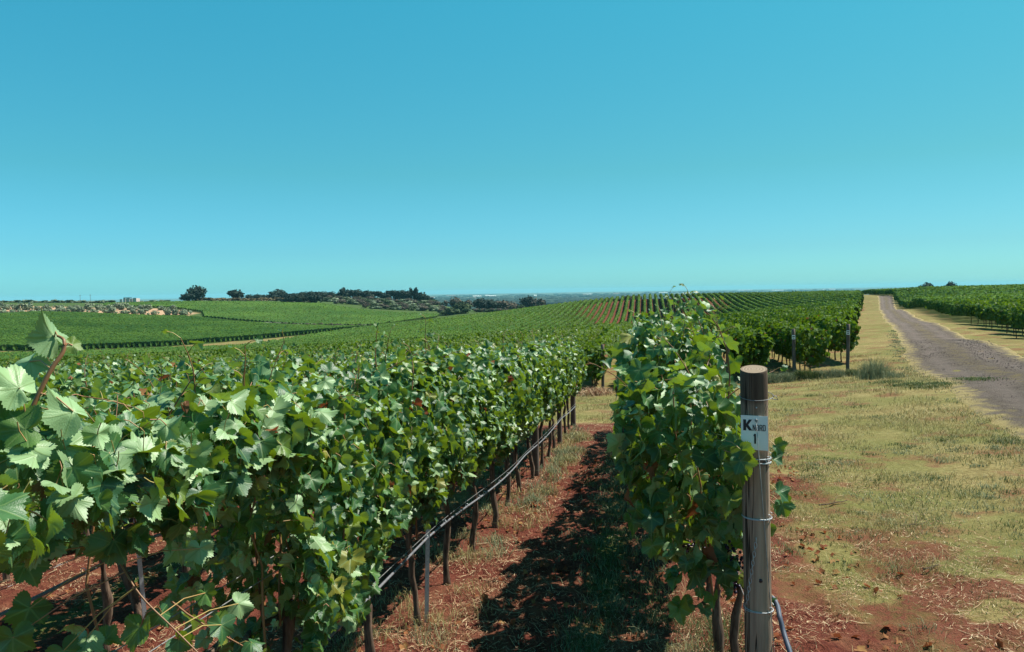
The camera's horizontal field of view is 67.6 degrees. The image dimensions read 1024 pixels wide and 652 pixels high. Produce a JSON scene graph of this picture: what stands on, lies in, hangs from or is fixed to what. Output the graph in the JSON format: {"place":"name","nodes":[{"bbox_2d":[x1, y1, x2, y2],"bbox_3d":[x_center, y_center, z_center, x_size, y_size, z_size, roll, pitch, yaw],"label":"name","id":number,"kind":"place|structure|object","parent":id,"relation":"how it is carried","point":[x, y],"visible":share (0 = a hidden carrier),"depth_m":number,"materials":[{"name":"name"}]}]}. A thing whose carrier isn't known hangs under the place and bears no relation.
{"place":"outdoors","nodes":[
{"label":"outdoors","id":0,"kind":"place"},
{"bbox_2d":[0,287,1023,651],"bbox_3d":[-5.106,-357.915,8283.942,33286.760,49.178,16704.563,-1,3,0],"label":"ground","id":1,"kind":"structure","parent":0,"point":[872,341],"depth_m":7.06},
{"bbox_2d":[17,302,32,309],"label":"olive tree","id":2,"kind":"object","parent":1,"relation":"on","point":[27,306],"visible":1,"depth_m":428.61,"materials":[{"name":"green plant"}]},
{"bbox_2d":[2,356,69,581],"bbox_3d":[-4.570,1.342,6.884,0.752,2.095,1.240,0,3,10],"label":"grapevine","id":3,"kind":"object","parent":1,"relation":"on","point":[5,576],"visible":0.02,"depth_m":7.05,"materials":[{"name":"green plant"}]},
{"bbox_2d":[0,403,76,574],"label":"grapevine","id":4,"kind":"object","parent":1,"relation":"on","point":[8,572],"visible":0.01,"depth_m":4.30,"materials":[{"name":"green plant"}]},
{"bbox_2d":[0,501,257,616],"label":"drip hose","id":5,"kind":"object","parent":4,"relation":"attached to","point":[42,594],"visible":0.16,"depth_m":4.80,"materials":[{"name":"plastic"}]},
{"bbox_2d":[37,350,116,391],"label":"grapevine","id":6,"kind":"object","parent":1,"relation":"on","point":[72,369],"visible":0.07,"depth_m":10.58,"materials":[{"name":"green plant"}]},
{"bbox_2d":[35,351,142,536],"bbox_3d":[-4.386,1.300,7.880,0.795,2.202,1.234,0,3,10],"label":"grapevine","id":7,"kind":"object","parent":1,"relation":"on","point":[55,381],"visible":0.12,"depth_m":7.63,"materials":[{"name":"green plant"}]},
{"bbox_2d":[25,377,159,651],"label":"grapevine","id":8,"kind":"object","parent":1,"relation":"on","point":[111,393],"visible":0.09,"depth_m":5.12,"materials":[{"name":"green plant"}]},
{"bbox_2d":[84,348,140,370],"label":"grapevine","id":9,"kind":"object","parent":1,"relation":"on","point":[119,364],"visible":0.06,"depth_m":14.26,"materials":[{"name":"green plant"}]},
{"bbox_2d":[84,348,159,388],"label":"grapevine","id":10,"kind":"object","parent":1,"relation":"on","point":[105,368],"visible":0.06,"depth_m":11.36,"materials":[{"name":"green plant"}]},
{"bbox_2d":[0,308,254,651],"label":"grapevine","id":11,"kind":"object","parent":1,"relation":"on","point":[82,485],"visible":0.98,"depth_m":1.88,"materials":[{"name":"green plant"}]},
{"bbox_2d":[117,563,142,618],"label":"grapevine","id":12,"kind":"object","parent":1,"relation":"on","point":[134,599],"visible":0.27,"depth_m":5.87,"materials":[{"name":"brown plant"}]},
{"bbox_2d":[120,297,139,301],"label":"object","id":13,"kind":"object","parent":1,"relation":"on","point":[126,299],"visible":0.68,"depth_m":491.59,"materials":[{"name":"white paint"}]},
{"bbox_2d":[133,518,146,617],"bbox_3d":[-2.825,1.685,5.782,0.111,1.549,0.030,-5,5,-56],"label":"vine stake","id":14,"kind":"object","parent":1,"relation":"on","point":[141,581],"depth_m":5.80,"materials":[{"name":"wood"}]},
{"bbox_2d":[94,355,189,395],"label":"grapevine","id":15,"kind":"object","parent":1,"relation":"on","point":[128,369],"visible":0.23,"depth_m":8.72,"materials":[{"name":"green plant"}]},
{"bbox_2d":[122,348,173,372],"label":"grapevine","id":16,"kind":"object","parent":1,"relation":"on","point":[137,361],"visible":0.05,"depth_m":15.11,"materials":[{"name":"green plant"}]},
{"bbox_2d":[11,329,339,651],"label":"grapevine","id":17,"kind":"object","parent":1,"relation":"on","point":[227,458],"visible":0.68,"depth_m":2.48,"materials":[{"name":"green plant"}]},
{"bbox_2d":[184,285,206,300],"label":"oak tree","id":18,"kind":"object","parent":1,"relation":"on","point":[198,293],"visible":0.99,"depth_m":495.51,"materials":[{"name":"green plant"}]},
{"bbox_2d":[111,352,283,587],"bbox_3d":[-2.515,1.230,6.068,1.020,2.137,1.351,0,3,10],"label":"grapevine","id":19,"kind":"object","parent":1,"relation":"on","point":[203,384],"visible":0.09,"depth_m":6.22,"materials":[{"name":"green plant"}]},
{"bbox_2d":[113,545,291,651],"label":"trellis wire","id":20,"kind":"object","parent":1,"relation":"on","point":[197,601],"visible":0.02,"depth_m":2.84,"materials":[{"name":"metal"}]},
{"bbox_2d":[158,353,259,391],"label":"grapevine","id":21,"kind":"object","parent":1,"relation":"on","point":[206,371],"visible":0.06,"depth_m":10.09,"materials":[{"name":"green plant"}]},
{"bbox_2d":[172,353,247,382],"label":"grapevine","id":22,"kind":"object","parent":1,"relation":"on","point":[222,359],"visible":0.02,"depth_m":13.80,"materials":[{"name":"green plant"}]},
{"bbox_2d":[202,350,259,383],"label":"grapevine","id":23,"kind":"object","parent":1,"relation":"on","point":[248,367],"visible":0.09,"depth_m":10.95,"materials":[{"name":"green plant"}]},
{"bbox_2d":[226,289,244,297],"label":"oak tree","id":24,"kind":"object","parent":1,"relation":"on","point":[234,293],"visible":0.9,"depth_m":517.19,"materials":[{"name":"green plant"}]},
{"bbox_2d":[149,531,336,651],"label":"trellis wire","id":25,"kind":"object","parent":1,"relation":"on","point":[216,609],"visible":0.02,"depth_m":2.78,"materials":[{"name":"metal"}]},
{"bbox_2d":[197,356,291,563],"bbox_3d":[-2.454,1.290,7.136,0.805,2.017,1.219,0,3,10],"label":"grapevine","id":26,"kind":"object","parent":1,"relation":"on","point":[288,370],"visible":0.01,"depth_m":7.29,"materials":[{"name":"green plant"}]},
{"bbox_2d":[238,339,299,374],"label":"grapevine","id":27,"kind":"object","parent":1,"relation":"on","point":[274,356],"visible":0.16,"depth_m":11.74,"materials":[{"name":"green plant"}]},
{"bbox_2d":[268,289,286,297],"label":"tree","id":28,"kind":"object","parent":1,"relation":"on","point":[278,293],"visible":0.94,"depth_m":614.99,"materials":[{"name":"green plant"}]},
{"bbox_2d":[159,327,404,651],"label":"grapevine","id":29,"kind":"object","parent":1,"relation":"on","point":[333,589],"visible":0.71,"depth_m":3.32,"materials":[{"name":"green plant"}]},
{"bbox_2d":[289,293,307,302],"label":"oak tree","id":30,"kind":"object","parent":1,"relation":"on","point":[301,297],"visible":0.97,"depth_m":483.85,"materials":[{"name":"green plant"}]},
{"bbox_2d":[270,343,342,387],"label":"grapevine","id":31,"kind":"object","parent":1,"relation":"on","point":[309,363],"visible":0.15,"depth_m":8.04,"materials":[{"name":"green plant"}]},
{"bbox_2d":[308,292,324,302],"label":"oak tree","id":32,"kind":"object","parent":1,"relation":"on","point":[316,297],"visible":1,"depth_m":482.52,"materials":[{"name":"green plant"}]},
{"bbox_2d":[309,346,349,366],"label":"grapevine","id":33,"kind":"object","parent":1,"relation":"on","point":[324,355],"visible":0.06,"depth_m":13.74,"materials":[{"name":"green plant"}]},
{"bbox_2d":[303,339,371,378],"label":"grapevine","id":34,"kind":"object","parent":1,"relation":"on","point":[345,369],"visible":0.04,"depth_m":9.16,"materials":[{"name":"green plant"}]},
{"bbox_2d":[274,322,446,651],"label":"grapevine","id":35,"kind":"object","parent":1,"relation":"on","point":[419,416],"visible":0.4,"depth_m":4.44,"materials":[{"name":"green plant"}]},
{"bbox_2d":[333,339,409,369],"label":"grapevine","id":36,"kind":"object","parent":1,"relation":"on","point":[393,353],"visible":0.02,"depth_m":10.71,"materials":[{"name":"green plant"}]},
{"bbox_2d":[393,290,411,299],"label":"tree","id":37,"kind":"object","parent":1,"relation":"on","point":[402,294],"visible":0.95,"depth_m":615.91,"materials":[{"name":"green plant"}]},
{"bbox_2d":[367,313,476,626],"bbox_3d":[-0.695,1.061,5.346,0.748,2.288,1.291,0,3,10],"label":"grapevine","id":38,"kind":"object","parent":1,"relation":"on","point":[454,439],"visible":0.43,"depth_m":5.32,"materials":[{"name":"green plant"}]},
{"bbox_2d":[424,521,429,622],"bbox_3d":[-0.605,1.517,5.496,0.028,1.700,0.022,1,2,-12],"label":"vine stake","id":39,"kind":"object","parent":1,"relation":"on","point":[427,551],"visible":0.44,"depth_m":5.50,"materials":[{"name":"wood"}]},
{"bbox_2d":[439,307,456,314],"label":"bushy tree","id":40,"kind":"object","parent":1,"relation":"on","point":[449,311],"visible":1,"depth_m":442.54,"materials":[{"name":"green plant"}]},
{"bbox_2d":[442,296,461,306],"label":"bushy tree","id":41,"kind":"object","parent":1,"relation":"on","point":[453,301],"visible":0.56,"depth_m":517.35,"materials":[{"name":"green plant"}]},
{"bbox_2d":[418,332,504,584],"bbox_3d":[-0.525,1.136,6.318,0.839,2.152,1.146,0,3,10],"label":"grapevine","id":42,"kind":"object","parent":1,"relation":"on","point":[487,419],"visible":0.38,"depth_m":6.30,"materials":[{"name":"green plant"}]},
{"bbox_2d":[453,303,472,313],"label":"bushy tree","id":43,"kind":"object","parent":1,"relation":"on","point":[462,308],"visible":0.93,"depth_m":451.46,"materials":[{"name":"green plant"}]},
{"bbox_2d":[472,298,489,308],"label":"bushy tree","id":44,"kind":"object","parent":1,"relation":"on","point":[478,302],"visible":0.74,"depth_m":486.93,"materials":[{"name":"green plant"}]},
{"bbox_2d":[442,336,520,552],"bbox_3d":[-0.357,1.156,7.238,0.759,2.138,1.186,0,3,10],"label":"grapevine","id":45,"kind":"object","parent":1,"relation":"on","point":[506,400],"visible":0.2,"depth_m":7.33,"materials":[{"name":"green plant"}]},
{"bbox_2d":[481,299,502,308],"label":"bushy tree","id":46,"kind":"object","parent":1,"relation":"on","point":[492,303],"visible":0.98,"depth_m":484.74,"materials":[{"name":"green plant"}]},
{"bbox_2d":[495,300,508,308],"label":"bushy tree","id":47,"kind":"object","parent":1,"relation":"on","point":[505,304],"visible":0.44,"depth_m":497.88,"materials":[{"name":"green plant"}]},
{"bbox_2d":[472,338,535,527],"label":"grapevine","id":48,"kind":"object","parent":1,"relation":"on","point":[522,410],"visible":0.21,"depth_m":8.15,"materials":[{"name":"green plant"}]},
{"bbox_2d":[477,329,543,505],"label":"grapevine","id":49,"kind":"object","parent":1,"relation":"on","point":[534,379],"visible":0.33,"depth_m":9.14,"materials":[{"name":"green plant"}]},
{"bbox_2d":[0,284,1023,365],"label":"grapevine rows","id":50,"kind":"object","parent":1,"relation":"on","point":[997,304],"visible":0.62,"depth_m":233.50,"materials":[{"name":"green plant"}]},
{"bbox_2d":[0,420,1023,651],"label":"straw litter","id":51,"kind":"object","parent":1,"relation":"on","point":[517,593],"visible":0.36,"depth_m":5.97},
{"bbox_2d":[31,453,1004,651],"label":"fallen leaves","id":52,"kind":"object","parent":1,"relation":"on","point":[999,643],"visible":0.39,"depth_m":6.23,"materials":[{"name":"brown plant"}]},
{"bbox_2d":[494,339,554,490],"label":"grapevine","id":53,"kind":"object","parent":1,"relation":"on","point":[545,374],"visible":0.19,"depth_m":10.03,"materials":[{"name":"green plant"}]},
{"bbox_2d":[519,295,533,306],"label":"bushy tree","id":54,"kind":"object","parent":1,"relation":"on","point":[526,302],"visible":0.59,"depth_m":536.91,"materials":[{"name":"green plant"}]},
{"bbox_2d":[532,426,538,475],"bbox_3d":[0.336,1.525,11.086,0.109,1.902,0.115,-1,3,0],"label":"vine row post","id":55,"kind":"object","parent":1,"relation":"on","point":[535,442],"visible":0.28,"depth_m":11.06,"materials":[{"name":"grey wood"}]},
{"bbox_2d":[321,407,574,644],"bbox_3d":[0.035,1.637,9.158,0.031,1.086,16.001,0,3,10],"label":"drip hose","id":56,"kind":"object","parent":55,"relation":"attached to","point":[410,555],"visible":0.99,"depth_m":5.87,"materials":[{"name":"plastic"}]},
{"bbox_2d":[371,406,572,585],"bbox_3d":[0.031,1.581,9.079,0.004,1.080,16.250,0,3,10],"label":"trellis wire","id":57,"kind":"object","parent":55,"relation":"attached to","point":[458,507],"visible":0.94,"depth_m":6.05,"materials":[{"name":"metal"}]},
{"bbox_2d":[509,329,565,467],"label":"grapevine","id":58,"kind":"object","parent":1,"relation":"on","point":[559,365],"visible":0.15,"depth_m":11.85,"materials":[{"name":"green plant"}]},
{"bbox_2d":[516,327,560,478],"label":"grapevine","id":59,"kind":"object","parent":1,"relation":"on","point":[549,357],"visible":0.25,"depth_m":10.92,"materials":[{"name":"green plant"}]},
{"bbox_2d":[531,298,545,306],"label":"bushy tree","id":60,"kind":"object","parent":1,"relation":"on","point":[536,302],"visible":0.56,"depth_m":527.50,"materials":[{"name":"green plant"}]},
{"bbox_2d":[527,335,577,448],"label":"grapevine","id":61,"kind":"object","parent":1,"relation":"on","point":[572,374],"visible":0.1,"depth_m":13.61,"materials":[{"name":"green plant"}]},
{"bbox_2d":[540,334,571,456],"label":"grapevine","id":62,"kind":"object","parent":1,"relation":"on","point":[566,380],"visible":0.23,"depth_m":12.74,"materials":[{"name":"green plant"}]},
{"bbox_2d":[557,409,561,443],"bbox_3d":[0.883,1.564,14.295,0.099,1.903,0.099,-1,3,0],"label":"vine row post","id":63,"kind":"object","parent":1,"relation":"on","point":[559,430],"visible":0.24,"depth_m":14.28,"materials":[{"name":"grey wood"}]},
{"bbox_2d":[552,330,583,432],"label":"grapevine","id":64,"kind":"object","parent":1,"relation":"on","point":[580,355],"visible":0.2,"depth_m":15.51,"materials":[{"name":"green plant"}]},
{"bbox_2d":[556,329,580,401],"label":"grapevine","id":65,"kind":"object","parent":1,"relation":"on","point":[573,351],"visible":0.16,"depth_m":14.46,"materials":[{"name":"green plant"}]},
{"bbox_2d":[570,393,575,425],"bbox_3d":[1.368,1.539,17.202,0.122,2.020,0.126,-1,3,0],"label":"vine row post","id":66,"kind":"object","parent":1,"relation":"on","point":[573,411],"visible":0.33,"depth_m":17.17,"materials":[{"name":"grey wood"}]},
{"bbox_2d":[559,328,587,429],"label":"grapevine","id":67,"kind":"object","parent":1,"relation":"on","point":[584,371],"visible":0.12,"depth_m":16.42,"materials":[{"name":"green plant"}]},
{"bbox_2d":[580,343,609,387],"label":"grapevine","id":68,"kind":"object","parent":1,"relation":"on","point":[596,350],"visible":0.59,"depth_m":29.56,"materials":[{"name":"green plant"}]},
{"bbox_2d":[577,386,614,396],"bbox_3d":[3.123,2.344,27.948,2.004,0.405,1.973,-1,3,0],"label":"straw heap","id":69,"kind":"object","parent":1,"relation":"on","point":[593,391],"visible":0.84,"depth_m":27.75,"materials":[{"name":"beige plant"}]},
{"bbox_2d":[582,339,611,387],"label":"grapevine","id":70,"kind":"object","parent":1,"relation":"on","point":[590,343],"visible":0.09,"depth_m":31.16,"materials":[{"name":"green plant"}]},
{"bbox_2d":[376,288,892,306],"bbox_3d":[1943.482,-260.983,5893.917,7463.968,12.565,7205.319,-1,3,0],"label":"tree belts","id":71,"kind":"object","parent":1,"relation":"on","point":[557,299],"visible":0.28,"depth_m":4856.29,"materials":[{"name":"green plant"}]},
{"bbox_2d":[291,330,1023,651],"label":"green weeds","id":72,"kind":"object","parent":1,"relation":"on","point":[570,450],"visible":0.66,"depth_m":7.51,"materials":[{"name":"green plant"}]},
{"bbox_2d":[628,291,690,365],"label":"grapevine","id":73,"kind":"object","parent":1,"relation":"on","point":[671,313],"visible":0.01,"depth_m":6.42,"materials":[{"name":"green plant"}]},
{"bbox_2d":[609,284,742,651],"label":"grapevine","id":74,"kind":"object","parent":1,"relation":"on","point":[701,351],"visible":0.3,"depth_m":4.57,"materials":[{"name":"green plant"}]},
{"bbox_2d":[628,286,740,603],"bbox_3d":[1.270,0.925,5.636,0.923,2.449,1.229,0,3,10],"label":"grapevine","id":75,"kind":"object","parent":1,"relation":"on","point":[670,328],"visible":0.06,"depth_m":5.87,"materials":[{"name":"green plant"}]},
{"bbox_2d":[583,325,795,651],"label":"grapevine","id":76,"kind":"object","parent":1,"relation":"on","point":[644,456],"visible":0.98,"depth_m":3.30,"materials":[{"name":"green plant"}]},
{"bbox_2d":[656,298,724,364],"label":"grapevine","id":77,"kind":"object","parent":1,"relation":"on","point":[713,331],"depth_m":7.17,"materials":[{"name":"green plant"}]},
{"bbox_2d":[732,325,765,366],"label":"grapevine","id":78,"kind":"object","parent":1,"relation":"on","point":[742,330],"visible":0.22,"depth_m":29.60,"materials":[{"name":"green plant"}]},
{"bbox_2d":[735,327,774,365],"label":"grapevine","id":79,"kind":"object","parent":1,"relation":"on","point":[766,342],"visible":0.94,"depth_m":28.73,"materials":[{"name":"green plant"}]},
{"bbox_2d":[739,365,777,651],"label":"vine row post","id":80,"kind":"object","parent":1,"relation":"on","point":[756,519],"visible":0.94,"depth_m":3.10,"materials":[{"name":"grey wood"}]},
{"bbox_2d":[772,596,791,651],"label":"water hose","id":81,"kind":"object","parent":80,"relation":"attached to","point":[782,627],"visible":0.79,"depth_m":3.15,"materials":[{"name":"grey plastic"}]},
{"bbox_2d":[762,314,788,360],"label":"grapevine","id":82,"kind":"object","parent":1,"relation":"on","point":[780,321],"visible":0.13,"depth_m":35.48,"materials":[{"name":"green plant"}]},
{"bbox_2d":[768,372,782,383],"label":"grass clump","id":83,"kind":"object","parent":1,"relation":"on","point":[773,379],"visible":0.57,"depth_m":26.94,"materials":[{"name":"plant"}]},
{"bbox_2d":[765,321,788,362],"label":"grapevine","id":84,"kind":"object","parent":1,"relation":"on","point":[769,331],"visible":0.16,"depth_m":34.68,"materials":[{"name":"green plant"}]},
{"bbox_2d":[770,321,794,364],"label":"grapevine","id":85,"kind":"object","parent":1,"relation":"on","point":[773,328],"visible":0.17,"depth_m":33.73,"materials":[{"name":"green plant"}]},
{"bbox_2d":[773,323,796,366],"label":"grapevine","id":86,"kind":"object","parent":1,"relation":"on","point":[777,343],"visible":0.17,"depth_m":32.73,"materials":[{"name":"green plant"}]},
{"bbox_2d":[775,371,802,382],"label":"grass clump","id":87,"kind":"object","parent":1,"relation":"on","point":[786,376],"visible":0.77,"depth_m":26.92,"materials":[{"name":"green plant"}]},
{"bbox_2d":[777,324,802,358],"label":"grapevine","id":88,"kind":"object","parent":1,"relation":"on","point":[782,347],"visible":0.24,"depth_m":31.76,"materials":[{"name":"green plant"}]},
{"bbox_2d":[792,329,795,372],"bbox_3d":[10.342,1.167,28.083,0.138,2.126,0.150,-2,3,0],"label":"vine row post","id":89,"kind":"object","parent":1,"relation":"on","point":[793,352],"visible":0.73,"depth_m":28.04,"materials":[{"name":"grey wood"}]},
{"bbox_2d":[781,321,813,369],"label":"grapevine","id":90,"kind":"object","parent":1,"relation":"on","point":[787,327],"visible":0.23,"depth_m":30.63,"materials":[{"name":"green plant"}]},
{"bbox_2d":[791,367,815,380],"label":"grass clump","id":91,"kind":"object","parent":1,"relation":"on","point":[798,374],"visible":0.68,"depth_m":26.98,"materials":[{"name":"plant"}]},
{"bbox_2d":[785,322,823,370],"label":"grapevine","id":92,"kind":"object","parent":1,"relation":"on","point":[788,337],"visible":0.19,"depth_m":29.91,"materials":[{"name":"green plant"}]},
{"bbox_2d":[790,324,832,368],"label":"grapevine","id":93,"kind":"object","parent":1,"relation":"on","point":[818,344],"visible":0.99,"depth_m":28.18,"materials":[{"name":"green plant"}]},
{"bbox_2d":[799,367,823,380],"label":"grass clump","id":94,"kind":"object","parent":1,"relation":"on","point":[810,372],"visible":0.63,"depth_m":26.91,"materials":[{"name":"plant"}]},
{"bbox_2d":[803,313,827,325],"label":"grapevine","id":95,"kind":"object","parent":1,"relation":"on","point":[808,319],"visible":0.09,"depth_m":36.30,"materials":[{"name":"green plant"}]},
{"bbox_2d":[812,368,834,378],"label":"grass clump","id":96,"kind":"object","parent":1,"relation":"on","point":[825,374],"visible":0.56,"depth_m":26.94,"materials":[{"name":"plant"}]},
{"bbox_2d":[814,315,841,357],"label":"grapevine","id":97,"kind":"object","parent":1,"relation":"on","point":[824,318],"visible":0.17,"depth_m":34.03,"materials":[{"name":"green plant"}]},
{"bbox_2d":[817,317,852,359],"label":"grapevine","id":98,"kind":"object","parent":1,"relation":"on","point":[825,322],"visible":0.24,"depth_m":33.00,"materials":[{"name":"green plant"}]},
{"bbox_2d":[825,367,851,377],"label":"grass clump","id":99,"kind":"object","parent":1,"relation":"on","point":[837,373],"visible":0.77,"depth_m":26.95,"materials":[{"name":"plant"}]},
{"bbox_2d":[825,318,860,361],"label":"grapevine","id":100,"kind":"object","parent":1,"relation":"on","point":[836,341],"visible":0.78,"depth_m":31.75,"materials":[{"name":"green plant"}]},
{"bbox_2d":[846,324,849,369],"bbox_3d":[12.100,0.995,27.584,0.143,2.130,0.136,0,3,27],"label":"vine row post","id":101,"kind":"object","parent":1,"relation":"on","point":[847,345],"visible":0.81,"depth_m":27.53,"materials":[{"name":"grey wood"}]},
{"bbox_2d":[850,355,895,379],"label":"weedy shrub","id":102,"kind":"object","parent":1,"relation":"on","point":[875,369],"visible":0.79,"depth_m":24.50,"materials":[{"name":"green plant"}]},
{"bbox_2d":[863,370,907,379],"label":"weedy shrub","id":103,"kind":"object","parent":1,"relation":"on","point":[895,375],"visible":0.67,"depth_m":23.99,"materials":[{"name":"plant"}]},
{"bbox_2d":[0,0,1023,300],"label":"sky","id":104,"kind":"structure","parent":0,"point":[150,149],"materials":[{"name":"blue"}]},
{"bbox_2d":[544,349,1023,651],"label":"dry grass","id":105,"kind":"structure","parent":0,"point":[831,385],"depth_m":12.17,"materials":[{"name":"beige plant"}]},
{"bbox_2d":[877,295,1023,444],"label":"dirt road","id":106,"kind":"structure","parent":0,"point":[909,327],"depth_m":26.65,"materials":[{"name":"grey gravel"}]},
{"bbox_2d":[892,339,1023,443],"bbox_3d":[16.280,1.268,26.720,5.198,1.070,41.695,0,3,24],"label":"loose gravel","id":107,"kind":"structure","parent":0,"point":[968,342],"depth_m":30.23,"materials":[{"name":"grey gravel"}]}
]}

